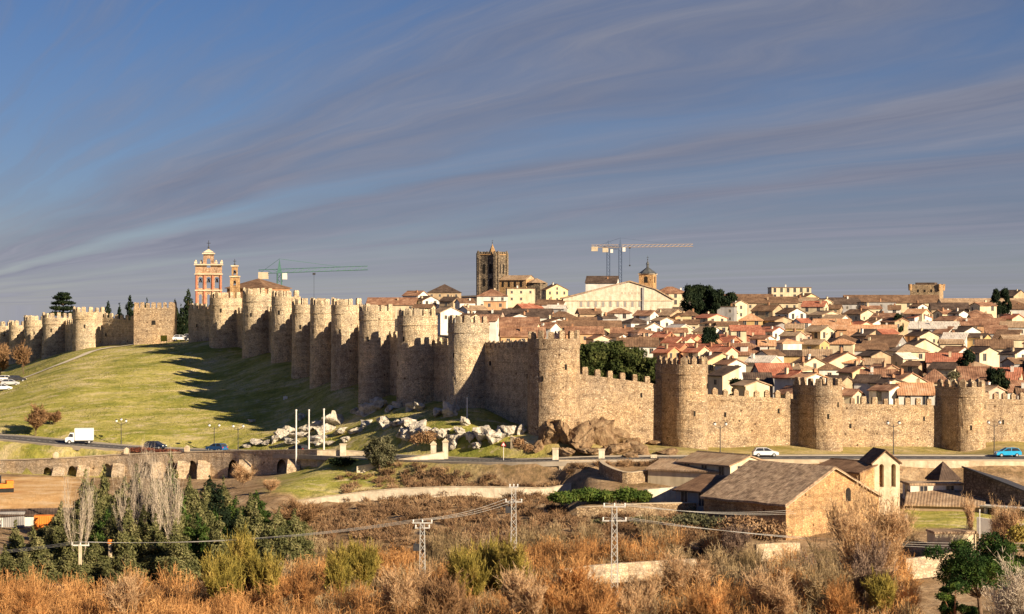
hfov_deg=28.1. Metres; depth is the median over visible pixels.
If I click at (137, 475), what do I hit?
conifer
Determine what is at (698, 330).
house
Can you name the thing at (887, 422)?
street lamp
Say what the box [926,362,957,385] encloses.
house
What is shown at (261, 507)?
conifer
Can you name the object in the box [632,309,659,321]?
house
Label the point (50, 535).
conifer
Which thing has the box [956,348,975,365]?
dark tree
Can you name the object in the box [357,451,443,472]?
roadside wall
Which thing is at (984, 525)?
parapet
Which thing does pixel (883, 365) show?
house
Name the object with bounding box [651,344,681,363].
house
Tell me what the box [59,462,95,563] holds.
poplar
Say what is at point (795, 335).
house
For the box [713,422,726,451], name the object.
street lamp
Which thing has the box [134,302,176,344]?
square tower
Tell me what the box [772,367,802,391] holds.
house
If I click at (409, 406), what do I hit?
boulder
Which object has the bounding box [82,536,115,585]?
conifer
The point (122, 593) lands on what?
bare tree
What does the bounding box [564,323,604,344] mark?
house
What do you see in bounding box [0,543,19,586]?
conifer
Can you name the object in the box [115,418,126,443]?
street lamp
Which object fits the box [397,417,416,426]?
boulder
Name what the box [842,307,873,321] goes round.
house
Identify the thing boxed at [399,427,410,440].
boulder
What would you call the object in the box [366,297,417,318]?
house
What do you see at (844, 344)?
house
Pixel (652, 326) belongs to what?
house
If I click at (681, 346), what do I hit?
house
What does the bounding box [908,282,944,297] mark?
keep
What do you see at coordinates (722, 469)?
window
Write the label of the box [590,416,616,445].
rock
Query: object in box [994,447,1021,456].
car
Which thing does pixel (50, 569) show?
conifer
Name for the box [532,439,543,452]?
rock
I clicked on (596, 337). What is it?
house
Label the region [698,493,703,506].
window
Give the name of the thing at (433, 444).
gate post
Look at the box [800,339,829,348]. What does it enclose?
house
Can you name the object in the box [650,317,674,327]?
house
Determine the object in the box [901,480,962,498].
house
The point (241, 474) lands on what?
bare tree
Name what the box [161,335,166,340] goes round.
notice board
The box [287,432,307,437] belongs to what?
boulder
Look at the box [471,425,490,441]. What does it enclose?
boulder
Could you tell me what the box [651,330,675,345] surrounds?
house
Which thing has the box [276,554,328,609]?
bare tree
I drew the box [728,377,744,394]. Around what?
dark tree
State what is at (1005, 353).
house
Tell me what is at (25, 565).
conifer
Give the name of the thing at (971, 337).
house
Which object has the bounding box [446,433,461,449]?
boulder
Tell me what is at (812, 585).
bare tree
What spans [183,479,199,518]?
conifer
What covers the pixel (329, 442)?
boulder
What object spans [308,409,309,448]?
pole
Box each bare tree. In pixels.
[0,342,10,374]
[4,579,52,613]
[12,339,31,374]
[24,401,48,435]
[44,410,62,424]
[99,565,150,613]
[229,461,256,487]
[262,478,280,493]
[272,497,327,524]
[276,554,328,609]
[370,554,435,613]
[404,566,476,613]
[492,558,548,613]
[526,549,616,613]
[548,573,623,613]
[606,566,663,613]
[656,547,720,597]
[682,570,733,613]
[719,517,759,560]
[733,560,805,613]
[789,528,859,613]
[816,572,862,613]
[822,471,920,571]
[845,520,899,599]
[959,492,976,529]
[975,546,1023,613]
[988,490,1002,530]
[989,499,1023,556]
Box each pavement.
[0,434,1023,458]
[0,439,1023,465]
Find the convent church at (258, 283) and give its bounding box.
[225,278,291,307]
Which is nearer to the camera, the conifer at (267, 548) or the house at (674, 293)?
the conifer at (267, 548)
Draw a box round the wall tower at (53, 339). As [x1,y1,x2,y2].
[41,312,72,359]
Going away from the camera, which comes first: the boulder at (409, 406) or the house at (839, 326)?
the boulder at (409, 406)
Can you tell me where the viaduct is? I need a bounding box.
[0,445,317,478]
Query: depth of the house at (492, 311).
668.88 m
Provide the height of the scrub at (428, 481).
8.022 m
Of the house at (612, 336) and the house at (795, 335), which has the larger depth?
the house at (795, 335)
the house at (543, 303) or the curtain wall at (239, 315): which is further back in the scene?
the house at (543, 303)
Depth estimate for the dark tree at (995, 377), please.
400.72 m
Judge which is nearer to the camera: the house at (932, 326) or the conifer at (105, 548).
the conifer at (105, 548)
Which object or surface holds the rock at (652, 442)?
on the ground at (38, 491)
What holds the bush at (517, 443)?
on the ground at (38, 491)
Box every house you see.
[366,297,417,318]
[402,290,428,297]
[411,302,435,315]
[417,296,438,308]
[427,284,461,299]
[429,307,462,334]
[438,295,458,307]
[454,298,475,309]
[458,304,488,312]
[461,310,479,322]
[476,309,504,316]
[477,288,507,307]
[479,314,499,341]
[483,298,505,309]
[498,326,546,341]
[499,315,539,326]
[502,308,553,320]
[505,311,529,316]
[506,285,535,307]
[513,302,542,307]
[515,322,540,326]
[535,297,565,307]
[539,322,561,338]
[540,315,563,321]
[541,282,568,299]
[546,302,567,312]
[552,311,575,319]
[556,318,622,334]
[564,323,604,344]
[565,314,596,319]
[575,307,601,316]
[585,276,619,292]
[585,325,611,343]
[594,312,617,319]
[606,333,629,340]
[607,306,631,320]
[610,325,633,334]
[616,336,658,357]
[622,317,645,326]
[626,328,655,336]
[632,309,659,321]
[632,333,648,336]
[634,321,663,331]
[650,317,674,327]
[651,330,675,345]
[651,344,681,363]
[655,308,681,317]
[659,324,694,333]
[660,287,685,306]
[660,334,682,345]
[663,328,688,335]
[668,341,687,357]
[669,311,683,318]
[673,317,699,328]
[677,332,696,343]
[680,308,698,318]
[681,343,710,357]
[682,333,701,343]
[691,323,724,333]
[692,311,727,326]
[696,338,722,343]
[699,320,714,325]
[705,341,767,361]
[705,342,723,349]
[705,351,730,380]
[707,365,740,394]
[711,342,739,357]
[713,355,747,379]
[715,321,743,334]
[717,303,736,320]
[720,332,742,341]
[722,339,740,342]
[724,294,773,299]
[727,323,761,342]
[730,377,771,396]
[732,300,747,320]
[738,296,798,314]
[738,313,763,324]
[742,372,773,397]
[744,353,782,371]
[746,330,764,341]
[748,335,776,344]
[750,302,782,318]
[750,363,792,397]
[755,349,785,362]
[757,338,776,348]
[761,322,784,329]
[762,326,784,340]
[763,316,792,323]
[767,284,811,296]
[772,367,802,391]
[773,381,793,398]
[775,308,806,319]
[776,338,802,350]
[778,328,806,341]
[781,350,801,362]
[784,322,804,332]
[789,368,826,385]
[790,362,817,371]
[791,316,811,327]
[792,353,827,372]
[795,292,818,298]
[798,295,817,308]
[800,300,828,317]
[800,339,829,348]
[802,349,832,359]
[804,325,836,340]
[804,330,827,338]
[806,307,839,320]
[811,317,852,337]
[816,296,833,303]
[817,363,840,375]
[821,314,849,318]
[822,347,864,368]
[825,375,852,388]
[828,296,860,312]
[828,302,842,313]
[828,332,862,348]
[829,339,855,353]
[836,360,868,388]
[841,357,860,366]
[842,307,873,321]
[842,388,864,403]
[843,295,939,312]
[847,322,896,335]
[850,328,876,340]
[852,321,872,324]
[852,373,881,403]
[854,344,888,354]
[856,349,892,363]
[857,298,895,312]
[859,302,882,312]
[859,366,897,376]
[861,335,906,348]
[863,358,884,366]
[865,317,883,324]
[866,370,902,403]
[867,361,899,370]
[868,374,904,386]
[869,311,895,319]
[876,329,899,334]
[879,317,909,335]
[885,343,929,360]
[887,303,900,313]
[890,368,930,382]
[891,352,918,367]
[895,378,934,404]
[900,360,925,377]
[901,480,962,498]
[902,314,932,320]
[903,308,930,320]
[904,322,940,344]
[904,337,942,352]
[904,489,985,512]
[907,321,959,332]
[908,296,928,308]
[923,369,949,385]
[925,351,962,374]
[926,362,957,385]
[926,528,977,557]
[928,302,969,320]
[932,307,951,319]
[933,316,962,320]
[933,326,953,338]
[937,298,1023,304]
[937,339,964,347]
[937,345,973,352]
[941,330,968,346]
[948,307,969,317]
[950,326,981,332]
[956,364,992,386]
[957,318,1005,332]
[967,311,993,317]
[967,333,991,347]
[968,310,984,313]
[969,300,997,317]
[969,346,999,366]
[969,361,989,365]
[974,335,1013,351]
[983,325,1007,338]
[985,381,1007,398]
[992,329,1021,338]
[993,365,1023,379]
[997,300,1023,317]
[997,347,1023,366]
[998,335,1023,347]
[999,311,1023,320]
[999,321,1023,334]
[1000,289,1023,297]
[1000,347,1023,373]
[1006,302,1023,316]
[1007,377,1023,398]
[1013,382,1023,398]
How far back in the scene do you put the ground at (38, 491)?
395.34 m
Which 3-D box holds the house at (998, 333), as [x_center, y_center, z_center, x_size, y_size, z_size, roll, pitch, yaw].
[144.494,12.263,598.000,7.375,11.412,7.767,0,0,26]
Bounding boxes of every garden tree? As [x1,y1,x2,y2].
[580,343,605,376]
[589,341,610,371]
[595,346,625,378]
[607,340,625,366]
[619,349,643,381]
[620,347,633,365]
[630,346,648,357]
[638,357,656,383]
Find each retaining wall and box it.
[296,483,570,504]
[900,459,1023,467]
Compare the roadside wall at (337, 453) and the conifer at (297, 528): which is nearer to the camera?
the conifer at (297, 528)
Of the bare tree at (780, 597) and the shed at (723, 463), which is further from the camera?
the shed at (723, 463)
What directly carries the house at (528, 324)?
on the ground at (38, 491)
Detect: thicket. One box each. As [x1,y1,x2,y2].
[0,524,926,613]
[273,508,924,613]
[481,546,903,613]
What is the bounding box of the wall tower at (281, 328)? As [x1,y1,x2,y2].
[271,290,300,362]
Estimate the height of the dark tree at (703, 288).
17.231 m
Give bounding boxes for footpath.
[0,344,132,383]
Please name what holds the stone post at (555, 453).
on the ground at (38, 491)
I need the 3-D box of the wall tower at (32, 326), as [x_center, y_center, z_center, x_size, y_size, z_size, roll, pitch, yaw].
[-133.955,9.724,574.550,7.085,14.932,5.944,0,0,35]
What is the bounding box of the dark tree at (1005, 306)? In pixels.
[1000,288,1011,313]
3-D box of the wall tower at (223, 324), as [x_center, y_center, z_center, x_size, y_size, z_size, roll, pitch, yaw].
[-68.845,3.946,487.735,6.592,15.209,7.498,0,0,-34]
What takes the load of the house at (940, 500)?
on the ground at (38, 491)
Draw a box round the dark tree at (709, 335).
[701,325,719,343]
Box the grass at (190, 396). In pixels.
[0,341,526,455]
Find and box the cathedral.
[476,241,547,298]
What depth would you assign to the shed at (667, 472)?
315.34 m
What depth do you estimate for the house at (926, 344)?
556.70 m
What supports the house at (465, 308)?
on the ground at (38, 491)
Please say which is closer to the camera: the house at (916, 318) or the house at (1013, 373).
the house at (1013, 373)
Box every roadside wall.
[317,450,365,466]
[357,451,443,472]
[559,459,818,470]
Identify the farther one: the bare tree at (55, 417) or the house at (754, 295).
the house at (754, 295)
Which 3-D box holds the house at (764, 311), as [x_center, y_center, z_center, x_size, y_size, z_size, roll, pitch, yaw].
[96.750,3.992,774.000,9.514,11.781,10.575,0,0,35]
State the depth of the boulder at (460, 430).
355.60 m
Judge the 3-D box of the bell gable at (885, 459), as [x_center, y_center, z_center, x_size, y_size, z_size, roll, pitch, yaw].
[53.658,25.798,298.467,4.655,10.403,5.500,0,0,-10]
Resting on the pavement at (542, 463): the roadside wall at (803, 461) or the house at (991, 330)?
the roadside wall at (803, 461)
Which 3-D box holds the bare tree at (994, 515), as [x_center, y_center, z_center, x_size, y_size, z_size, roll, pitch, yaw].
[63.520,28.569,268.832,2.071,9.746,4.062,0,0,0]
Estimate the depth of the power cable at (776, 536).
228.70 m
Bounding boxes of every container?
[0,511,24,526]
[34,514,54,530]
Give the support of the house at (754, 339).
on the ground at (38, 491)
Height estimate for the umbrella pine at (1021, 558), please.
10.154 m
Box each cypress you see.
[105,300,111,317]
[116,303,122,318]
[124,295,133,319]
[177,304,183,340]
[177,308,187,340]
[182,288,192,324]
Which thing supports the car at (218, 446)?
on the road
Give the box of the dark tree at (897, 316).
[893,313,903,331]
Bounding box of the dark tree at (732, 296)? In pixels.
[725,291,737,313]
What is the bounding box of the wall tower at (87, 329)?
[72,306,105,351]
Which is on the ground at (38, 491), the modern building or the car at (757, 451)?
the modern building
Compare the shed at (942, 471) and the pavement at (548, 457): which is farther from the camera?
the pavement at (548, 457)
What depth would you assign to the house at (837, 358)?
491.83 m
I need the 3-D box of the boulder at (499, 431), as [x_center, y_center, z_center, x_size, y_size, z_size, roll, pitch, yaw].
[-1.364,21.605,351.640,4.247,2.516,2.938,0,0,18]
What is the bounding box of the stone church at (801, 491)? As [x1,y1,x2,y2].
[700,460,883,539]
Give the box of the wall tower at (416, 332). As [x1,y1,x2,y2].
[396,308,437,406]
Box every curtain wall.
[64,320,72,351]
[94,311,133,345]
[188,303,209,342]
[236,308,242,347]
[268,306,271,352]
[357,325,358,374]
[389,331,396,395]
[433,337,447,401]
[485,339,527,425]
[580,367,661,444]
[708,388,798,447]
[842,396,941,446]
[985,392,1023,441]
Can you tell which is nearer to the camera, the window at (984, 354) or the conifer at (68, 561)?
the conifer at (68, 561)
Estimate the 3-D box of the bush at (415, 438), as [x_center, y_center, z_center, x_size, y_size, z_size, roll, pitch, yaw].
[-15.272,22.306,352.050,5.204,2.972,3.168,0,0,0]
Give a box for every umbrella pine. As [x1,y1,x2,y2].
[922,531,1023,613]
[934,581,978,613]
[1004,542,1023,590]
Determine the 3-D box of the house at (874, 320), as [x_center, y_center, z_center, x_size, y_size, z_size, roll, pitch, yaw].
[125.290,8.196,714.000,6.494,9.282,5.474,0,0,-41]
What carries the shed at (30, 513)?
on the ground at (38, 491)
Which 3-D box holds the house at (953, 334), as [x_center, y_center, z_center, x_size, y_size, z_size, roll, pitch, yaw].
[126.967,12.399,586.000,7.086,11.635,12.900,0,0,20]
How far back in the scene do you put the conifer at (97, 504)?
292.51 m
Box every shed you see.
[0,507,73,527]
[645,458,719,486]
[672,474,727,515]
[676,450,765,474]
[925,461,960,480]
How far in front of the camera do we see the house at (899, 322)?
699.95 m
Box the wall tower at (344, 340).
[330,297,361,390]
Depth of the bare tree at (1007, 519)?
261.04 m
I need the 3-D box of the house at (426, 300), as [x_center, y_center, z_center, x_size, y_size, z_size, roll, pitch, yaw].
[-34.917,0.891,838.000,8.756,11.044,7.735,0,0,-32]
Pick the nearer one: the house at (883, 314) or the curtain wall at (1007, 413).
the curtain wall at (1007, 413)
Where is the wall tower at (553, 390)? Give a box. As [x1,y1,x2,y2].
[527,330,580,435]
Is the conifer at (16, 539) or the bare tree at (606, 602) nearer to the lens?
the bare tree at (606, 602)
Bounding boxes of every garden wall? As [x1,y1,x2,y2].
[557,558,696,584]
[754,542,799,561]
[903,552,951,578]
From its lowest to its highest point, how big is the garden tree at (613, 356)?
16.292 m
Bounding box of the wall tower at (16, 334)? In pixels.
[8,320,23,364]
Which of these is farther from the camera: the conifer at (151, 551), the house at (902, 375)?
the house at (902, 375)
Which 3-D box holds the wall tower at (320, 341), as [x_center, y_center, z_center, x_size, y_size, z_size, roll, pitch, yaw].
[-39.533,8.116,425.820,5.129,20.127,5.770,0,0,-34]
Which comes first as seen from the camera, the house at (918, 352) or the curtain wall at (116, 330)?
the curtain wall at (116, 330)
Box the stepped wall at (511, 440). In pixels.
[510,436,529,448]
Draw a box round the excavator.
[0,475,13,492]
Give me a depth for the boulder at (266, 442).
392.43 m
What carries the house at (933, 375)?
on the ground at (38, 491)
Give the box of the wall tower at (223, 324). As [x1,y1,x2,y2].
[209,292,241,347]
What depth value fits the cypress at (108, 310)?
559.93 m
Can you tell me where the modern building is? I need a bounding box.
[961,466,1023,517]
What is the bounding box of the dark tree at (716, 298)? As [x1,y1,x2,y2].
[703,288,728,313]
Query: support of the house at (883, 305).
on the ground at (38, 491)
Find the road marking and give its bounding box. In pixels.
[6,435,647,460]
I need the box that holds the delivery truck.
[65,428,93,443]
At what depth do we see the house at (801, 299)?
850.86 m
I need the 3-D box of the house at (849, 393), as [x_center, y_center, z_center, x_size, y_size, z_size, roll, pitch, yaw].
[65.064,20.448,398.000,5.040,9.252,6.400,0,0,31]
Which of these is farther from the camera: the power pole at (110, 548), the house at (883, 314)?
the house at (883, 314)
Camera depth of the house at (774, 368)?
436.39 m
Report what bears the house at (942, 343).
on the ground at (38, 491)
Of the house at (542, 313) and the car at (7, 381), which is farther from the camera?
the house at (542, 313)
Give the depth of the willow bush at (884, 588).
214.03 m
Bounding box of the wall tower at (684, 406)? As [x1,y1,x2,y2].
[655,355,707,449]
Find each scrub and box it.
[283,488,747,584]
[332,456,680,501]
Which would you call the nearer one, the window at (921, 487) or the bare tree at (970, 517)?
the bare tree at (970, 517)
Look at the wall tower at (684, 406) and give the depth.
357.52 m
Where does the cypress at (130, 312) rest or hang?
on the ground at (38, 491)
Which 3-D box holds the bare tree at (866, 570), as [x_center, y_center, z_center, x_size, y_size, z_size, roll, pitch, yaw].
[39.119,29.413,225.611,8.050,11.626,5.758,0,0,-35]
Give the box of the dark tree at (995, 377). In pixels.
[984,366,1009,393]
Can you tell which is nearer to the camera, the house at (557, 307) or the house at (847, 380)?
the house at (847, 380)
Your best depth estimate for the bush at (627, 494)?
302.15 m
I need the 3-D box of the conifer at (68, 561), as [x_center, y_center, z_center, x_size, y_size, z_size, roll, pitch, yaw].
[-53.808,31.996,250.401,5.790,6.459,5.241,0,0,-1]
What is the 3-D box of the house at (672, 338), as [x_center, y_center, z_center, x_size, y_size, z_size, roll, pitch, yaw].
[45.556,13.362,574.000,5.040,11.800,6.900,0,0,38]
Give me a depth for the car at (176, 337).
511.06 m
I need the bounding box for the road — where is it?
[0,435,1023,461]
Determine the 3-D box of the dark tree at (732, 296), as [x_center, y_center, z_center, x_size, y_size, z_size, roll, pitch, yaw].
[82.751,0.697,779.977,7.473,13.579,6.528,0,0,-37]
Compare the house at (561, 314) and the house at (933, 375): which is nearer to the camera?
the house at (933, 375)
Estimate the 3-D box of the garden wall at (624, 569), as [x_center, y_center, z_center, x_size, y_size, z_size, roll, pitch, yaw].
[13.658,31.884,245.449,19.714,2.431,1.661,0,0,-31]
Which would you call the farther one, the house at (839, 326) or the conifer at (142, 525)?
the house at (839, 326)
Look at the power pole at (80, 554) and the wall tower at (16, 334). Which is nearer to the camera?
the power pole at (80, 554)
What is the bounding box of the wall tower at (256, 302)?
[242,287,271,358]
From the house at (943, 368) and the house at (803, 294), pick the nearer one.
the house at (943, 368)
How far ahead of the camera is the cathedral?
954.32 m
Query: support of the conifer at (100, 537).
on the ground at (38, 491)
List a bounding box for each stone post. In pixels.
[340,443,346,455]
[552,448,558,459]
[598,448,604,457]
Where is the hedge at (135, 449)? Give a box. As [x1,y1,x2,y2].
[128,446,181,452]
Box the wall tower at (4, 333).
[0,321,14,363]
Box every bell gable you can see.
[194,240,222,308]
[229,260,239,297]
[859,447,901,515]
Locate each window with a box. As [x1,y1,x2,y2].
[489,264,491,273]
[681,492,687,501]
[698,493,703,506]
[718,466,724,474]
[846,488,850,500]
[876,391,881,401]
[919,485,927,491]
[922,395,928,404]
[946,485,953,489]
[983,353,986,360]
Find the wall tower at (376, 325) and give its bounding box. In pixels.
[358,303,394,403]
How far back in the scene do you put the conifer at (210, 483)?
321.63 m
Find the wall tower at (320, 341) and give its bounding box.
[309,298,336,388]
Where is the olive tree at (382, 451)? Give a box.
[363,435,397,470]
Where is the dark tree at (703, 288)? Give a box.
[696,283,712,314]
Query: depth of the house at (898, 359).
524.46 m
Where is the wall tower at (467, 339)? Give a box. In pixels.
[447,315,489,408]
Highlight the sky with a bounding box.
[0,0,1023,325]
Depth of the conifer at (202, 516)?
274.05 m
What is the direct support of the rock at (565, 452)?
on the ground at (38, 491)
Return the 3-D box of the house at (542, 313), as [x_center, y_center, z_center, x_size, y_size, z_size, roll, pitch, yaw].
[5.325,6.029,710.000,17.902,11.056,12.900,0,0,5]
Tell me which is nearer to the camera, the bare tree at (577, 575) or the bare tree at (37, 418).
the bare tree at (577, 575)
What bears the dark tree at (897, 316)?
on the ground at (38, 491)
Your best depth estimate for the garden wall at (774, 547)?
266.02 m
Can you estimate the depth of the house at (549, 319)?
684.16 m
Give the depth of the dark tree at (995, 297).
798.99 m
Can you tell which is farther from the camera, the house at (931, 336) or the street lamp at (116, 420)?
the house at (931, 336)
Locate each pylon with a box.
[412,519,432,570]
[505,484,521,548]
[602,503,626,592]
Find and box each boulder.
[249,438,262,444]
[262,439,269,444]
[271,434,280,444]
[273,429,289,439]
[282,426,294,432]
[284,438,299,443]
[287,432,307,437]
[297,413,305,420]
[298,424,313,431]
[307,435,329,445]
[312,420,322,429]
[316,423,335,434]
[320,410,343,425]
[325,441,335,444]
[333,427,346,434]
[340,436,349,442]
[348,427,363,433]
[350,407,358,413]
[358,402,376,416]
[361,420,372,426]
[370,397,382,402]
[370,400,387,409]
[376,416,391,429]
[385,405,392,412]
[390,419,400,426]
[392,401,401,407]
[396,426,404,437]
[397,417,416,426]
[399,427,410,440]
[405,402,414,411]
[409,419,426,434]
[414,402,424,410]
[419,425,431,434]
[430,427,438,437]
[433,407,442,416]
[436,428,451,439]
[442,401,457,416]
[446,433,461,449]
[452,401,459,410]
[454,426,465,436]
[460,416,470,425]
[465,431,474,442]
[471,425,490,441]
[471,442,481,448]
[481,429,501,443]
[495,425,516,438]
[500,425,518,435]
[517,424,526,434]
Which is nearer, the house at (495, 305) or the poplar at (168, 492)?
the poplar at (168, 492)
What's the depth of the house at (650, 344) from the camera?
567.03 m
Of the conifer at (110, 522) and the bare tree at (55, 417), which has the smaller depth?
the conifer at (110, 522)
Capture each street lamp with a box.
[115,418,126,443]
[208,424,219,442]
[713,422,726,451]
[886,421,900,453]
[987,420,1000,454]
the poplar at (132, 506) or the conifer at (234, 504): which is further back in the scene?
the conifer at (234, 504)
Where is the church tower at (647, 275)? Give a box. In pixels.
[638,257,656,287]
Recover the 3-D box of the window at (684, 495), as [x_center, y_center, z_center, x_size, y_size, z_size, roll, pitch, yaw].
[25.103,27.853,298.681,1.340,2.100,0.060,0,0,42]
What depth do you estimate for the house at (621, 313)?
746.55 m
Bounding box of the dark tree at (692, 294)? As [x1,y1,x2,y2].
[679,284,705,314]
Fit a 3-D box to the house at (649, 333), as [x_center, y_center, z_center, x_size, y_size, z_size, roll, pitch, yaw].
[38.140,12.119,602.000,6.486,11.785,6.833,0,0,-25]
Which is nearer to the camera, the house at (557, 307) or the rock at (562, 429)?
the rock at (562, 429)
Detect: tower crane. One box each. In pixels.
[258,259,367,284]
[591,238,692,281]
[602,240,617,272]
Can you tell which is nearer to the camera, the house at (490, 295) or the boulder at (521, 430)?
the boulder at (521, 430)
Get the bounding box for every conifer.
[0,519,24,566]
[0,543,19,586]
[4,551,47,588]
[14,525,53,568]
[32,523,48,535]
[34,549,64,584]
[42,505,77,543]
[44,519,57,558]
[47,501,68,525]
[49,527,67,563]
[50,520,86,564]
[55,544,94,589]
[66,515,91,550]
[69,469,103,519]
[74,478,105,529]
[79,495,103,549]
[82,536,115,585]
[88,509,115,548]
[94,463,112,513]
[98,505,125,555]
[99,525,115,570]
[102,506,117,521]
[105,544,152,587]
[109,475,139,521]
[111,495,145,569]
[123,463,143,506]
[134,504,150,544]
[136,513,167,579]
[140,480,159,530]
[145,480,163,538]
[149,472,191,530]
[150,518,201,581]
[160,451,178,493]
[160,503,170,536]
[163,494,187,546]
[182,476,201,509]
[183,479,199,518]
[183,513,209,559]
[184,498,212,540]
[194,486,211,512]
[198,515,234,576]
[199,475,216,501]
[202,497,216,535]
[207,483,232,531]
[210,508,230,537]
[217,477,232,516]
[226,506,261,550]
[226,509,240,537]
[228,495,243,519]
[243,492,266,528]
[245,490,273,522]
[248,499,264,551]
[257,513,283,557]
[259,534,281,567]
[271,507,288,534]
[273,525,305,567]
[286,520,314,534]
[287,508,319,558]
[297,517,318,544]
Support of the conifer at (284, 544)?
on the ground at (38, 491)
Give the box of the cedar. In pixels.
[49,291,75,317]
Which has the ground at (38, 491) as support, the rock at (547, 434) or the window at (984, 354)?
the rock at (547, 434)
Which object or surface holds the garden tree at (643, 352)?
on the ground at (38, 491)
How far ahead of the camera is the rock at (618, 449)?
341.83 m
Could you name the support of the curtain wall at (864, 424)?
on the ground at (38, 491)
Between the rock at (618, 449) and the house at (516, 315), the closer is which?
the rock at (618, 449)
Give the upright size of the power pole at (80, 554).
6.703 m
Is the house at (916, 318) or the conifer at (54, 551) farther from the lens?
the house at (916, 318)
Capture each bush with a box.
[198,545,246,604]
[221,521,260,593]
[246,543,285,604]
[318,541,355,596]
[325,456,355,466]
[338,532,383,588]
[408,428,437,444]
[441,542,491,600]
[467,530,514,595]
[491,532,536,597]
[511,436,533,452]
[546,486,618,504]
[590,512,729,529]
[613,485,652,502]
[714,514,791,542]
[860,563,900,613]
[946,371,961,379]
[1005,523,1023,542]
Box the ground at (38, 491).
[0,295,1023,613]
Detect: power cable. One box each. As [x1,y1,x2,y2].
[92,519,413,542]
[113,520,416,542]
[121,519,430,542]
[605,517,933,542]
[607,503,786,511]
[616,503,784,513]
[616,517,948,545]
[626,503,795,514]
[627,517,1022,549]
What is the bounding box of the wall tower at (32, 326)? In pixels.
[23,315,49,363]
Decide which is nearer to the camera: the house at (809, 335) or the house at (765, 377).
the house at (765, 377)
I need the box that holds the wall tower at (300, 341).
[291,298,309,378]
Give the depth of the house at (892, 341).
575.49 m
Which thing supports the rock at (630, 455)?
on the ground at (38, 491)
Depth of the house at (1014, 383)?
408.18 m
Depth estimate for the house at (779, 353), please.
492.51 m
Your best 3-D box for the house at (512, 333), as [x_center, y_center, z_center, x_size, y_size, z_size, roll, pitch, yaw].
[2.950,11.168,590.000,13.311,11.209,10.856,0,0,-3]
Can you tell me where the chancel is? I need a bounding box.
[818,458,902,488]
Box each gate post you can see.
[430,441,436,453]
[442,438,448,458]
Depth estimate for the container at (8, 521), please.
314.96 m
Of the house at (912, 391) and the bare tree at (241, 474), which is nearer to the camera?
the bare tree at (241, 474)
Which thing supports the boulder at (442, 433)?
on the ground at (38, 491)
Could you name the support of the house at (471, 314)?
on the ground at (38, 491)
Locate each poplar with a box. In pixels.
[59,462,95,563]
[110,459,145,531]
[128,437,155,526]
[145,440,164,529]
[151,439,184,538]
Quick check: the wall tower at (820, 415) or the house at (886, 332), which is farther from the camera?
the house at (886, 332)
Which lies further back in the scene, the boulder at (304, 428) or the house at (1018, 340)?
the house at (1018, 340)
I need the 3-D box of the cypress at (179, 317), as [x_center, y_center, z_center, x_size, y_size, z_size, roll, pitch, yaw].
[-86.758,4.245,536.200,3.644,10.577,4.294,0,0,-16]
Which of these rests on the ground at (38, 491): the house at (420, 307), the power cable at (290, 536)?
the house at (420, 307)
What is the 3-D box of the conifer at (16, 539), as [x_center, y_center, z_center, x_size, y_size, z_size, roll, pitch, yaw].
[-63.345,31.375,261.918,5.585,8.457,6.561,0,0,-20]
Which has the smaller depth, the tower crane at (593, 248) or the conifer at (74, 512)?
the conifer at (74, 512)
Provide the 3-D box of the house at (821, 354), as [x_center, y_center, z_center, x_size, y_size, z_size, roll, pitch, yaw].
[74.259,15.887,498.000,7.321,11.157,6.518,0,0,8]
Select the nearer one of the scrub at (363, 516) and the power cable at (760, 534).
the power cable at (760, 534)
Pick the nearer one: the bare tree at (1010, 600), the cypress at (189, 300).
the bare tree at (1010, 600)
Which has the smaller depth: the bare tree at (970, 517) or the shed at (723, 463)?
the bare tree at (970, 517)
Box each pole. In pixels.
[71,542,88,575]
[107,539,112,564]
[295,409,296,465]
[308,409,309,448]
[323,409,324,449]
[979,509,979,550]
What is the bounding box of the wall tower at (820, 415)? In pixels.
[792,377,842,451]
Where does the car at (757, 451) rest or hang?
on the road
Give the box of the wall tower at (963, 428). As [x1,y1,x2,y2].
[935,378,985,451]
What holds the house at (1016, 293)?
on the ground at (38, 491)
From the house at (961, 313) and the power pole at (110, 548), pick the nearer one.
the power pole at (110, 548)
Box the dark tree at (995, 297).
[990,288,1001,314]
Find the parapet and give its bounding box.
[977,517,1021,534]
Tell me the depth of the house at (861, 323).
680.19 m
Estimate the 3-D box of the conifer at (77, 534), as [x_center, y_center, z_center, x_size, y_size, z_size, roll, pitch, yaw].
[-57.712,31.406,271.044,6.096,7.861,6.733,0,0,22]
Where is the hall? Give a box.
[560,281,673,317]
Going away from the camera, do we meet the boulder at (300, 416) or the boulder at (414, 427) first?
the boulder at (414, 427)
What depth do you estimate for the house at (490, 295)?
868.00 m
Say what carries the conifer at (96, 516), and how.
on the ground at (38, 491)
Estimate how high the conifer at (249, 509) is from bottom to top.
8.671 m
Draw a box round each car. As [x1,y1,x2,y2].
[0,375,8,381]
[0,384,11,389]
[1,379,19,384]
[8,375,25,380]
[144,441,166,448]
[172,335,187,340]
[205,443,227,450]
[288,444,307,448]
[752,447,778,456]
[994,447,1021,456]
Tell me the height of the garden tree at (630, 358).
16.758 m
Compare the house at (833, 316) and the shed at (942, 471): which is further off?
the house at (833, 316)
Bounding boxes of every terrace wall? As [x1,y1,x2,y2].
[576,502,696,520]
[598,460,647,483]
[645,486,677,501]
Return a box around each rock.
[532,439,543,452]
[538,419,559,444]
[552,419,571,445]
[555,447,574,456]
[567,420,594,448]
[575,447,597,455]
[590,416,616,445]
[601,442,632,454]
[614,428,630,442]
[619,437,640,442]
[622,452,638,457]
[628,441,649,454]
[647,440,659,444]
[656,447,678,454]
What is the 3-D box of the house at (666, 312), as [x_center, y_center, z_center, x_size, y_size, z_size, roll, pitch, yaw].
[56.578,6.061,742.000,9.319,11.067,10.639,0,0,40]

